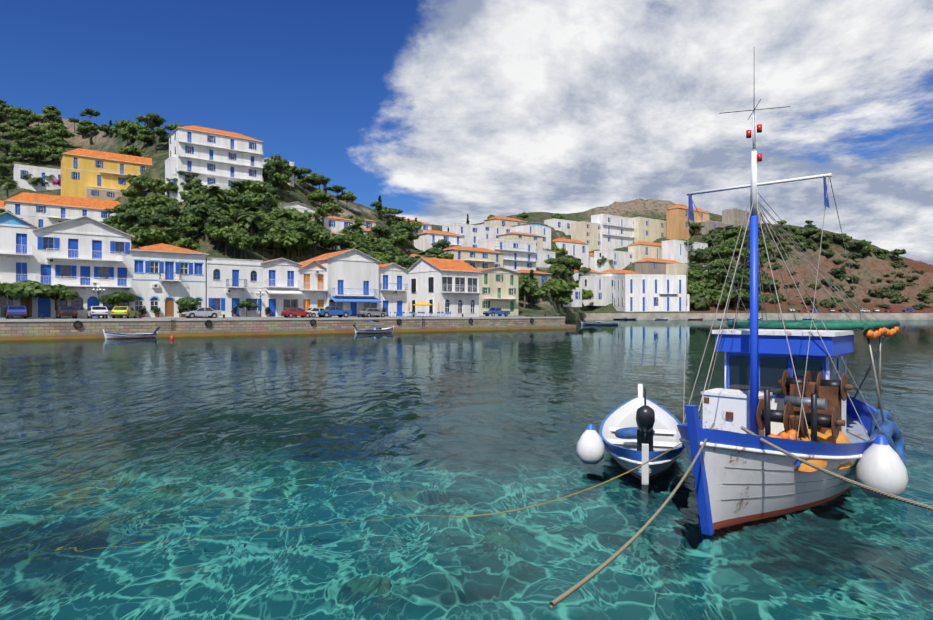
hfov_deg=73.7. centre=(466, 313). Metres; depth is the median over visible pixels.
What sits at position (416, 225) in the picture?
broad tree
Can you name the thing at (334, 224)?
hill house
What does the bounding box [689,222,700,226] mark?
broad tree
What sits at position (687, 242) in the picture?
pine tree
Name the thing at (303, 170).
pine tree
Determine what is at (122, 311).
parked car
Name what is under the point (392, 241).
broad tree
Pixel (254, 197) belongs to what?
broad tree
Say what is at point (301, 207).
hill house
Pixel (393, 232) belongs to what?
pine tree
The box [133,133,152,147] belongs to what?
broad tree
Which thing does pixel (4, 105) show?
pine tree
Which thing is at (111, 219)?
broad tree
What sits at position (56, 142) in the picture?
broad tree
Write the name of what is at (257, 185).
broad tree
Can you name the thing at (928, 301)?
broad tree
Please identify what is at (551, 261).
broad tree
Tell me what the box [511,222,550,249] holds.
hill house
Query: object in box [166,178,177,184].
pine tree
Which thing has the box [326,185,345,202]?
pine tree
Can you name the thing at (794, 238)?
broad tree
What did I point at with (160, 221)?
pine tree
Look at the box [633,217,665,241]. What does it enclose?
hill house
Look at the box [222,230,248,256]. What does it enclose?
broad tree
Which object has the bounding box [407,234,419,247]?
broad tree
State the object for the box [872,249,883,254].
broad tree
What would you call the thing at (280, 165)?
pine tree
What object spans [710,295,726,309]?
broad tree
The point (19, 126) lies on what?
pine tree
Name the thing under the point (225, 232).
broad tree
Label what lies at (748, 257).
pine tree
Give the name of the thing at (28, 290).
mulberry tree
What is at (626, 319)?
shore boat
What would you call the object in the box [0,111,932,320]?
terrain ground
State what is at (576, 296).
hill house
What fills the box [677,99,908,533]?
fishing boat
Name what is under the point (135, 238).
broad tree
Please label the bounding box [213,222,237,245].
broad tree
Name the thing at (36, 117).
broad tree
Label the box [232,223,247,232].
broad tree
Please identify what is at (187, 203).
palm tree
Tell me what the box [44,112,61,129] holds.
pine tree
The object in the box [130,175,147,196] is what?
broad tree
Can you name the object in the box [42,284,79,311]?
mulberry tree
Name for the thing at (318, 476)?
water surface
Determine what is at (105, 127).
broad tree
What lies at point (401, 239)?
broad tree
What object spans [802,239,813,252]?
pine tree
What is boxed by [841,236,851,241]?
broad tree
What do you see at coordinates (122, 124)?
broad tree
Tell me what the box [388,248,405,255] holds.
broad tree
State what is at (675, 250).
hill house
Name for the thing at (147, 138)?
broad tree
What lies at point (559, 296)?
broad tree
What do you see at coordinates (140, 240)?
broad tree
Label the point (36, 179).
broad tree
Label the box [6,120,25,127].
broad tree
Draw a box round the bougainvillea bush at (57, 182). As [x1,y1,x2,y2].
[52,178,60,186]
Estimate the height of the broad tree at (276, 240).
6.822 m
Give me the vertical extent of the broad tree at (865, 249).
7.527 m
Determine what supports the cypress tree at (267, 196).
on the terrain ground
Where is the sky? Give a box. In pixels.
[0,0,932,264]
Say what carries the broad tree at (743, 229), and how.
on the terrain ground
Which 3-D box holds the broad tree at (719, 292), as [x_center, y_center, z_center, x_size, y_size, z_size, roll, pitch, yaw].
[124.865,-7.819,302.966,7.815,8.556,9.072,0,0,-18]
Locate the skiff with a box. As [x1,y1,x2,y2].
[103,325,159,338]
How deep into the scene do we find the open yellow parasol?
100.52 m
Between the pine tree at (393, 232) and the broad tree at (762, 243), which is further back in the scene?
the broad tree at (762, 243)
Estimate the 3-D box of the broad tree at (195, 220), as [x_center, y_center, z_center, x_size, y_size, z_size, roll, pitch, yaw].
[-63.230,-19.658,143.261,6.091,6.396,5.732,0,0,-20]
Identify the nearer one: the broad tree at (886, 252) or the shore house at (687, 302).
the shore house at (687, 302)
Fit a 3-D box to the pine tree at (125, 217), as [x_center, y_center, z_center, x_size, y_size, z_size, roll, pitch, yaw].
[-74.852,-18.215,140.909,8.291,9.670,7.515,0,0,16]
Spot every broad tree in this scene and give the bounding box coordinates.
[0,124,14,138]
[3,107,27,114]
[4,156,19,166]
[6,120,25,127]
[7,112,24,121]
[8,128,30,139]
[8,145,24,156]
[9,106,30,114]
[21,147,39,163]
[29,113,47,125]
[29,146,50,164]
[29,177,47,185]
[31,124,52,130]
[33,126,51,142]
[39,132,63,140]
[40,146,66,164]
[42,107,61,115]
[43,138,67,147]
[47,118,63,123]
[49,121,64,129]
[49,154,60,166]
[50,128,75,138]
[77,124,90,139]
[86,124,97,131]
[97,124,109,136]
[103,215,121,225]
[109,223,125,232]
[111,119,139,128]
[112,127,120,137]
[117,128,132,145]
[118,145,144,155]
[120,131,137,144]
[120,223,142,231]
[121,188,141,198]
[122,196,153,207]
[126,123,138,139]
[126,226,152,246]
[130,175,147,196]
[131,231,146,247]
[132,205,168,226]
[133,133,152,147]
[134,235,164,245]
[136,125,148,130]
[136,227,171,244]
[138,129,150,134]
[138,195,165,206]
[140,135,155,146]
[140,178,165,194]
[150,205,170,215]
[153,194,181,207]
[154,127,169,141]
[155,183,176,196]
[159,134,168,147]
[165,229,180,242]
[171,183,178,189]
[171,221,198,236]
[173,237,199,249]
[177,207,197,235]
[178,214,204,237]
[179,188,205,200]
[183,179,206,190]
[204,222,228,249]
[206,226,245,255]
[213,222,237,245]
[219,198,237,208]
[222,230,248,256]
[223,189,238,196]
[224,208,236,220]
[231,239,253,258]
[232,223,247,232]
[233,207,253,221]
[236,232,259,257]
[237,191,278,205]
[239,180,260,192]
[239,219,266,232]
[240,188,261,193]
[245,180,265,191]
[249,232,264,251]
[255,200,277,207]
[256,213,277,225]
[257,231,274,254]
[258,211,277,217]
[261,231,282,255]
[262,170,289,182]
[262,172,289,191]
[264,154,288,164]
[264,224,290,253]
[266,220,283,229]
[269,232,304,259]
[269,233,283,255]
[270,207,284,213]
[274,196,285,204]
[278,217,294,225]
[281,226,313,258]
[282,208,312,220]
[282,240,302,257]
[286,166,302,177]
[290,217,306,224]
[291,236,313,257]
[296,219,321,228]
[298,172,321,191]
[306,192,320,205]
[307,225,330,256]
[312,189,334,206]
[312,207,325,220]
[321,202,344,215]
[324,233,345,251]
[330,235,347,251]
[335,191,356,209]
[339,226,348,233]
[341,215,364,222]
[344,231,368,248]
[346,233,374,247]
[363,234,380,243]
[369,251,389,261]
[371,239,393,247]
[375,231,391,239]
[375,252,395,262]
[377,237,394,244]
[378,259,394,263]
[385,218,408,225]
[387,233,407,246]
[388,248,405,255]
[389,224,410,245]
[390,254,410,266]
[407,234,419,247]
[410,220,421,234]
[435,253,453,258]
[517,212,529,220]
[518,276,538,284]
[518,279,535,308]
[518,283,545,307]
[538,282,557,300]
[542,278,575,308]
[544,258,560,264]
[547,266,566,278]
[549,263,564,274]
[550,247,567,257]
[551,213,564,218]
[553,291,571,308]
[558,256,575,265]
[559,296,569,308]
[560,290,572,297]
[562,296,572,307]
[565,267,574,280]
[580,289,593,308]
[597,255,613,264]
[684,270,700,278]
[686,277,699,282]
[687,281,703,289]
[687,286,706,295]
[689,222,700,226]
[689,299,696,310]
[691,270,709,279]
[694,281,705,287]
[695,291,708,297]
[703,278,716,287]
[705,288,716,294]
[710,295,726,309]
[711,246,733,258]
[712,254,725,259]
[712,258,726,268]
[713,283,733,289]
[714,289,727,295]
[717,241,740,248]
[722,260,732,268]
[722,290,749,309]
[723,229,739,237]
[723,279,748,286]
[725,239,740,245]
[735,247,749,252]
[737,225,747,232]
[740,250,749,261]
[741,268,763,276]
[741,293,766,302]
[748,238,764,246]
[765,246,775,250]
[778,240,790,246]
[789,236,800,245]
[790,226,798,230]
[794,242,806,248]
[809,228,820,234]
[819,240,830,248]
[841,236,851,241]
[858,239,871,245]
[858,246,874,257]
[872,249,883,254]
[881,249,889,254]
[890,249,905,260]
[917,292,929,301]
[923,299,932,303]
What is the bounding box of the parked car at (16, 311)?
[6,306,26,318]
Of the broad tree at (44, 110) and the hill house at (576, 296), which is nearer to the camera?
the hill house at (576, 296)
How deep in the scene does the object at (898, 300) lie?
311.44 m
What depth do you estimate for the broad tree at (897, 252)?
393.78 m
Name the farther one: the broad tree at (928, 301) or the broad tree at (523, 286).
the broad tree at (928, 301)
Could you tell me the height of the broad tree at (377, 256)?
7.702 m
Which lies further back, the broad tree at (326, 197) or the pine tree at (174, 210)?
the broad tree at (326, 197)
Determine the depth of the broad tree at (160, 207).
158.24 m
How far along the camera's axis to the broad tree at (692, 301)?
289.92 m
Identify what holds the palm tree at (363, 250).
on the terrain ground
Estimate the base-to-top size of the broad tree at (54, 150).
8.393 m
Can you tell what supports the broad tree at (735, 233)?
on the terrain ground
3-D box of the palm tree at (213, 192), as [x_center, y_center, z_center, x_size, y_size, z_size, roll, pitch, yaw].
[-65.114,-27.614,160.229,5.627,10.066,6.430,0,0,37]
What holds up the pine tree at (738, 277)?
on the terrain ground
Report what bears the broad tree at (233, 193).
on the terrain ground
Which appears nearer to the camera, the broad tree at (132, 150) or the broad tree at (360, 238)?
the broad tree at (360, 238)
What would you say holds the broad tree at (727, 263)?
on the terrain ground
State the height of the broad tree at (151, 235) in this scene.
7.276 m
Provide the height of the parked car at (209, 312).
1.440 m
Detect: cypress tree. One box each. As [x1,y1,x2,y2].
[90,130,92,144]
[108,120,113,137]
[259,192,265,210]
[264,198,269,213]
[265,194,271,208]
[267,172,272,185]
[280,220,285,252]
[377,196,383,218]
[390,252,394,261]
[527,270,536,306]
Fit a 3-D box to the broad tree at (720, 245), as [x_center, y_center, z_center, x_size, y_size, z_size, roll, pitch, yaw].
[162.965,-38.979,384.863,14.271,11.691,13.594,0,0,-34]
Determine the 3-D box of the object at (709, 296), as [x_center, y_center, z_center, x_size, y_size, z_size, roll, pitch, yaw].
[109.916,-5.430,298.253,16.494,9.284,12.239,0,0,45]
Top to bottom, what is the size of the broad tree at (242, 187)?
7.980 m
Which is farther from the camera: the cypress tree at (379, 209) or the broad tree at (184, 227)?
the cypress tree at (379, 209)
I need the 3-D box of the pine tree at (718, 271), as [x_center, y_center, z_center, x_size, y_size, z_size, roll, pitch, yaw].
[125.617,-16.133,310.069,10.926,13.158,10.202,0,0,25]
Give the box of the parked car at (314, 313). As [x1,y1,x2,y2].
[305,308,333,317]
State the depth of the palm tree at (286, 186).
197.70 m
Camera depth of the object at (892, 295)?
316.90 m
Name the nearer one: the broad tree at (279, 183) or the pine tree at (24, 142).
the broad tree at (279, 183)
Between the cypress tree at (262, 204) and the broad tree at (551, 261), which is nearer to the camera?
the cypress tree at (262, 204)
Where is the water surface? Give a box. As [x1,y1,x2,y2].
[0,316,932,619]
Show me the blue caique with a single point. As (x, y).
(596, 323)
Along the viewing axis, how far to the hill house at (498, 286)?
129.65 m
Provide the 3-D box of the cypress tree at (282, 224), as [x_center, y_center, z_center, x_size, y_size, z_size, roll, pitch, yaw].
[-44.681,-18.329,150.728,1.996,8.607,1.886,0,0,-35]
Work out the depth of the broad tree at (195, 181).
172.63 m
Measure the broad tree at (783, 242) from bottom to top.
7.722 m
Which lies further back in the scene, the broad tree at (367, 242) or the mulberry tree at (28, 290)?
the broad tree at (367, 242)
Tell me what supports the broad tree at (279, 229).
on the terrain ground
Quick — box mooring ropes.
[457,423,932,607]
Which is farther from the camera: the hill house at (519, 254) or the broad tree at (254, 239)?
the hill house at (519, 254)
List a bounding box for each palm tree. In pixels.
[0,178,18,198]
[125,174,137,188]
[129,213,151,228]
[184,197,193,207]
[199,185,227,200]
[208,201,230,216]
[237,212,265,250]
[244,206,262,211]
[276,211,291,220]
[279,179,290,201]
[344,248,372,255]
[346,222,367,234]
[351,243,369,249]
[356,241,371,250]
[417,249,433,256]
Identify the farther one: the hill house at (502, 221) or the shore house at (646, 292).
the hill house at (502, 221)
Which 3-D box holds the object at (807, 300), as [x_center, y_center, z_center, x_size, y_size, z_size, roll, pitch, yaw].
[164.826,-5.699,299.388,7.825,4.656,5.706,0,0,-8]
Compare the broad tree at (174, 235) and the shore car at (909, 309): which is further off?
the shore car at (909, 309)
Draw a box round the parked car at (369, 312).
[359,308,386,316]
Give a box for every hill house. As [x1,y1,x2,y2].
[0,200,4,209]
[4,192,123,227]
[13,164,60,190]
[59,148,151,197]
[85,186,122,200]
[165,157,175,197]
[168,125,263,201]
[207,184,240,197]
[262,158,293,186]
[274,201,316,220]
[314,231,345,249]
[319,216,355,232]
[359,219,376,229]
[362,228,374,233]
[405,219,431,233]
[414,230,464,254]
[439,246,502,268]
[442,223,480,247]
[478,238,537,270]
[478,267,520,315]
[479,224,512,239]
[483,216,526,226]
[498,232,543,250]
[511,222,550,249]
[516,269,550,286]
[536,250,555,267]
[544,218,577,234]
[552,238,588,267]
[563,287,581,306]
[571,221,599,251]
[573,270,598,280]
[579,275,612,305]
[589,253,593,269]
[591,214,634,249]
[594,250,632,271]
[596,269,640,275]
[628,241,661,262]
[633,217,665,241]
[634,258,683,273]
[662,240,707,262]
[666,204,708,239]
[666,263,707,274]
[697,220,731,234]
[722,208,760,233]
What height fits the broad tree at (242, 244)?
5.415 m
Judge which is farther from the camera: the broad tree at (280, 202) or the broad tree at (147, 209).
the broad tree at (280, 202)
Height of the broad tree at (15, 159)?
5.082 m
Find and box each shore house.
[613,274,685,311]
[687,294,688,310]
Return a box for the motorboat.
[353,320,393,333]
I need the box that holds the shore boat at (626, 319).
[613,318,636,319]
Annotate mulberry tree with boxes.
[0,282,15,295]
[4,280,54,317]
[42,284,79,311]
[99,291,138,316]
[175,297,199,311]
[237,300,258,316]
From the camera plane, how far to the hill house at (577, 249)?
338.08 m
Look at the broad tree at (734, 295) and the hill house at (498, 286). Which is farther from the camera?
the broad tree at (734, 295)
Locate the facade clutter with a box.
[0,258,397,316]
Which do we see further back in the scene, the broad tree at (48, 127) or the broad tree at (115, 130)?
the broad tree at (48, 127)
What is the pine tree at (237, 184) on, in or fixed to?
on the terrain ground
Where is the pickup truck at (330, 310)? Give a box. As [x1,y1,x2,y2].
[318,306,351,317]
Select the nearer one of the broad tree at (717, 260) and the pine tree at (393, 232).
the pine tree at (393, 232)
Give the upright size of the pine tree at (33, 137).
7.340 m
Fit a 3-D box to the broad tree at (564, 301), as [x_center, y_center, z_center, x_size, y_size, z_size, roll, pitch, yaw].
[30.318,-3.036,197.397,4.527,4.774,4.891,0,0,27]
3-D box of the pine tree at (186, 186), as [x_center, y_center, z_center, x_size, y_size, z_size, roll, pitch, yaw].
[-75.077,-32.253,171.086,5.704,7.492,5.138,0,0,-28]
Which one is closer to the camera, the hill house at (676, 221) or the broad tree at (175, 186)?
the broad tree at (175, 186)
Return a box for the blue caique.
[581,321,618,324]
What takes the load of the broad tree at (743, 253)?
on the terrain ground
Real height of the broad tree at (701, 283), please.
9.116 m
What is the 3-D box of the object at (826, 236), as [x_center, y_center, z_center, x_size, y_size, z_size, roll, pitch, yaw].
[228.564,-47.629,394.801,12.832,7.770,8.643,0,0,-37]
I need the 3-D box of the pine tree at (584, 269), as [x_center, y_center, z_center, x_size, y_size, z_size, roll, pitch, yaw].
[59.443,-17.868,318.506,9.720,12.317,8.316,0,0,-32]
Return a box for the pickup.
[483,308,509,315]
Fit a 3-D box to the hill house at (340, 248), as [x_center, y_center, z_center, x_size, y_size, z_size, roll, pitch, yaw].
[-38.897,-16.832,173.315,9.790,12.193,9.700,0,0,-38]
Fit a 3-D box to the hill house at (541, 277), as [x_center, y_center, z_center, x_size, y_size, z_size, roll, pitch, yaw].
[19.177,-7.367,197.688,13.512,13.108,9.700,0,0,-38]
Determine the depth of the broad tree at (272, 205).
168.64 m
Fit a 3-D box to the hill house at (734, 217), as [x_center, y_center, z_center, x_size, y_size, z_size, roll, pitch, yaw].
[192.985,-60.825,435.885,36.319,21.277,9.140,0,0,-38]
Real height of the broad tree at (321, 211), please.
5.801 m
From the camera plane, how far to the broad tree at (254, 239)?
131.59 m
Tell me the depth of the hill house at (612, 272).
310.09 m
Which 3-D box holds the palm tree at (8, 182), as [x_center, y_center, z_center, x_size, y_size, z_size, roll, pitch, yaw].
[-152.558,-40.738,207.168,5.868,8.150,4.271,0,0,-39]
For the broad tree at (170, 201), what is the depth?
163.91 m
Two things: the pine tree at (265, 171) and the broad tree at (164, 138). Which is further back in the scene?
the broad tree at (164, 138)
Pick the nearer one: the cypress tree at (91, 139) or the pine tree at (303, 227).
the pine tree at (303, 227)
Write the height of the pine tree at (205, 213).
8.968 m
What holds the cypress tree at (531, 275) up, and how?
on the terrain ground
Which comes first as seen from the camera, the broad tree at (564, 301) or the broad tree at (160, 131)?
the broad tree at (564, 301)
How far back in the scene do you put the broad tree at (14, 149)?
253.02 m
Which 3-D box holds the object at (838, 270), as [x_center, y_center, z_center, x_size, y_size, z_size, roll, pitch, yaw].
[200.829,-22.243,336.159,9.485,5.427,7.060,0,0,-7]
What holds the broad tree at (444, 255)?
on the terrain ground
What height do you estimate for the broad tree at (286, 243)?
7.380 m
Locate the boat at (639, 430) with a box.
[576,384,683,483]
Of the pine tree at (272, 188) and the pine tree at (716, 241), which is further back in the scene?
the pine tree at (716, 241)
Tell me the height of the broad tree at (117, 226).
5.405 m
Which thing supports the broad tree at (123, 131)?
on the terrain ground
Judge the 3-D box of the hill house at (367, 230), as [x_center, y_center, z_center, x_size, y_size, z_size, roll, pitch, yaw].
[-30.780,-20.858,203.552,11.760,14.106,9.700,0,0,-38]
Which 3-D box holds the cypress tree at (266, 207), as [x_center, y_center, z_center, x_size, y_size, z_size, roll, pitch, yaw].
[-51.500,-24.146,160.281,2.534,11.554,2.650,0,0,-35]
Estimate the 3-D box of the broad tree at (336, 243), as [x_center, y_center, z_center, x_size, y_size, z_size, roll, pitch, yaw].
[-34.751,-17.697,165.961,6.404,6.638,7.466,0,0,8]
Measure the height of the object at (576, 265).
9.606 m
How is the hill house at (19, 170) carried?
on the terrain ground
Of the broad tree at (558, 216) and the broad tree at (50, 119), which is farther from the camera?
the broad tree at (558, 216)
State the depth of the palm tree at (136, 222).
139.59 m
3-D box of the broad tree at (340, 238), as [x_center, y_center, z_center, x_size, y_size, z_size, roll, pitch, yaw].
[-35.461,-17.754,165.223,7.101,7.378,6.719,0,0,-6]
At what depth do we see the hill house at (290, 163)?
214.61 m
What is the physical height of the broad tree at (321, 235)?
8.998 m
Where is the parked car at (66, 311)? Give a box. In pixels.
[56,306,77,318]
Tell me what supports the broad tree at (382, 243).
on the terrain ground
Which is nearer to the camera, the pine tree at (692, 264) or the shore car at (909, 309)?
the shore car at (909, 309)
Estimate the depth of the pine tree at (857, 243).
376.05 m
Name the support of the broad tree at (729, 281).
on the terrain ground
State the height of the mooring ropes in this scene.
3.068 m
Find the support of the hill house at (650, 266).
on the terrain ground
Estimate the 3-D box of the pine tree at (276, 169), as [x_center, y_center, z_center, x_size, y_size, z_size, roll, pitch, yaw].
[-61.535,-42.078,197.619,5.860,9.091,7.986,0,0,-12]
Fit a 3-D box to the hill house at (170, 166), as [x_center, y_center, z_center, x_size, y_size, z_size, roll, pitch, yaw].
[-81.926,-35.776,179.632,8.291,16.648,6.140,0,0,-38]
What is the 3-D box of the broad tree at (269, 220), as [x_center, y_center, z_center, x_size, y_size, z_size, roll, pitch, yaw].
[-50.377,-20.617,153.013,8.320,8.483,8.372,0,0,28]
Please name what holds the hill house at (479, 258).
on the terrain ground
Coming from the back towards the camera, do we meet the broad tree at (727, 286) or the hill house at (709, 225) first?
the hill house at (709, 225)
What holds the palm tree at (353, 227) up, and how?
on the terrain ground
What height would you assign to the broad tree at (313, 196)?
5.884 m
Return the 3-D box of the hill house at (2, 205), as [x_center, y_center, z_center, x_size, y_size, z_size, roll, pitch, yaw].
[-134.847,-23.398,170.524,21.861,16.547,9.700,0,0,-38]
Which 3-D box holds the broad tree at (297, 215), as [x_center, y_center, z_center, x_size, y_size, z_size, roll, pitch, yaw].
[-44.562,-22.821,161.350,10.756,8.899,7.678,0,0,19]
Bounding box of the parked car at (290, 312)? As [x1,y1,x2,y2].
[281,308,311,317]
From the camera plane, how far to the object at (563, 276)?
259.12 m
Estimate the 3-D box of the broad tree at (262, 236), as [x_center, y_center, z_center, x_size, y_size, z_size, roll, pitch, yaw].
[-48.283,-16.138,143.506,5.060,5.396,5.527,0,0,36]
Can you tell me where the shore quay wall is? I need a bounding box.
[582,313,932,319]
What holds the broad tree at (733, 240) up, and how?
on the terrain ground
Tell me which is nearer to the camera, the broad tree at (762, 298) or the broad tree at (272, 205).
the broad tree at (272, 205)
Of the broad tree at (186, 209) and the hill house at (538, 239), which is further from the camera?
the hill house at (538, 239)
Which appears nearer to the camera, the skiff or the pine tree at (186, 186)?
the skiff
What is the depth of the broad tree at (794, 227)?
409.00 m
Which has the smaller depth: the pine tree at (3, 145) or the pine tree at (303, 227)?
the pine tree at (303, 227)
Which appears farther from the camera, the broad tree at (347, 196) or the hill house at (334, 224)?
the broad tree at (347, 196)
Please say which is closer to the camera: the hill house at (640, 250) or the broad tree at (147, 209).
the broad tree at (147, 209)
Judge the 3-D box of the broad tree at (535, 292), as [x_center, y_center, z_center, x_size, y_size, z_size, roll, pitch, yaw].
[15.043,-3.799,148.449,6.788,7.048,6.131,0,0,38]
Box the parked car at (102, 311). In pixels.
[87,306,107,318]
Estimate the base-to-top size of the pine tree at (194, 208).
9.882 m
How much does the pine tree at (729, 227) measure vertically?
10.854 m
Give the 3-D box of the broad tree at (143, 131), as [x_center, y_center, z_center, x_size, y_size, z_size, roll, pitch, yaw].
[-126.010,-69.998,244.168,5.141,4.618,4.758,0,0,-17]
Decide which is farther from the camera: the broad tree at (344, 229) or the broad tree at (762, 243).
the broad tree at (762, 243)
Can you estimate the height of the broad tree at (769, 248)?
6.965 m
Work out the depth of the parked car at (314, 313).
89.63 m
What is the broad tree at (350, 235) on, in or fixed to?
on the terrain ground
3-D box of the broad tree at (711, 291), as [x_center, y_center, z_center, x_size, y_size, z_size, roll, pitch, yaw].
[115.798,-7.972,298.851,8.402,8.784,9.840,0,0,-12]
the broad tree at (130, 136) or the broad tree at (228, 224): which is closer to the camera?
the broad tree at (228, 224)
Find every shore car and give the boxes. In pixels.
[838,308,851,311]
[902,308,915,311]
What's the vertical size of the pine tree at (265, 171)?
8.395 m
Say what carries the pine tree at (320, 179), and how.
on the terrain ground
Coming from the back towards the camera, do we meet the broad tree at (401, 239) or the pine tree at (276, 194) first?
the broad tree at (401, 239)
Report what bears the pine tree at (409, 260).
on the terrain ground
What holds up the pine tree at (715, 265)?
on the terrain ground
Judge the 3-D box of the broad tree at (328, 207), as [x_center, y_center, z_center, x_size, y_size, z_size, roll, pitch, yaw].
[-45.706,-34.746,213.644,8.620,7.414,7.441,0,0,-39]
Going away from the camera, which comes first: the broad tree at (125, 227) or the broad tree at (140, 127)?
the broad tree at (125, 227)
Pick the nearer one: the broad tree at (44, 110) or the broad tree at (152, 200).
the broad tree at (152, 200)
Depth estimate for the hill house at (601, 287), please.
293.46 m
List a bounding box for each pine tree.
[0,103,9,121]
[0,142,12,155]
[0,156,12,163]
[0,164,11,176]
[14,123,30,130]
[14,138,38,161]
[19,115,33,122]
[26,135,42,140]
[27,127,42,134]
[44,105,60,113]
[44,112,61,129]
[69,118,78,132]
[78,121,93,136]
[80,108,100,121]
[104,204,136,223]
[116,211,152,248]
[136,113,165,153]
[139,213,178,228]
[154,204,188,219]
[164,123,183,133]
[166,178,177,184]
[173,171,197,177]
[182,182,203,190]
[186,202,215,242]
[187,196,213,204]
[193,206,222,242]
[206,215,233,246]
[226,196,254,223]
[228,180,245,189]
[261,185,278,192]
[262,168,273,181]
[262,188,279,197]
[265,160,289,187]
[266,166,282,172]
[285,221,314,256]
[294,167,311,194]
[312,174,330,201]
[313,212,320,217]
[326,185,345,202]
[367,225,391,237]
[367,243,389,252]
[370,201,381,218]
[380,208,402,217]
[386,229,398,235]
[395,256,418,266]
[397,223,414,247]
[430,247,444,256]
[432,239,450,248]
[577,267,590,272]
[683,240,693,244]
[684,261,701,268]
[691,265,708,270]
[692,224,703,238]
[705,238,721,249]
[705,263,721,268]
[707,268,729,283]
[708,229,719,232]
[720,274,732,279]
[724,225,737,229]
[728,274,749,287]
[729,267,742,272]
[742,281,758,288]
[744,254,763,259]
[775,229,787,240]
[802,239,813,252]
[849,241,865,252]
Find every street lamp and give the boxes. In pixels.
[92,285,104,316]
[256,289,264,316]
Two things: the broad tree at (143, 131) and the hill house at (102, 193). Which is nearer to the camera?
the hill house at (102, 193)
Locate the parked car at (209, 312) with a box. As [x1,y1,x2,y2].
[182,307,220,317]
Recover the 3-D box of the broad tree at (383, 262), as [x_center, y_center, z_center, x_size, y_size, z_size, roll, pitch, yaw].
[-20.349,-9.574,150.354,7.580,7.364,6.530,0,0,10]
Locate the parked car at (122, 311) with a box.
[111,306,137,318]
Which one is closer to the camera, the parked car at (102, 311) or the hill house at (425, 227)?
the parked car at (102, 311)
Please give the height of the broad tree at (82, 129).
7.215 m
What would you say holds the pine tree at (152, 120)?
on the terrain ground
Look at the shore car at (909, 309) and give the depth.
277.07 m
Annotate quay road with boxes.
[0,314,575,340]
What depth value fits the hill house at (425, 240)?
232.55 m
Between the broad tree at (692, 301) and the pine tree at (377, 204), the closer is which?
the pine tree at (377, 204)
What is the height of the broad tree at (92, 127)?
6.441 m
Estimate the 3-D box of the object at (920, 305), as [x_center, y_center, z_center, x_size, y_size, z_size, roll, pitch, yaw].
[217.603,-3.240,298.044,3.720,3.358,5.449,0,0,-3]
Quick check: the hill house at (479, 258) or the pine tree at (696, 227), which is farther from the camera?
the pine tree at (696, 227)
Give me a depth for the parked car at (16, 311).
67.08 m
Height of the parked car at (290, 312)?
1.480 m
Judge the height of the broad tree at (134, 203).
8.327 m
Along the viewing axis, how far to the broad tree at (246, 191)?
175.65 m
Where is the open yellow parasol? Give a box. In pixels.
[413,302,432,305]
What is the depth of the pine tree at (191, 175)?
175.04 m

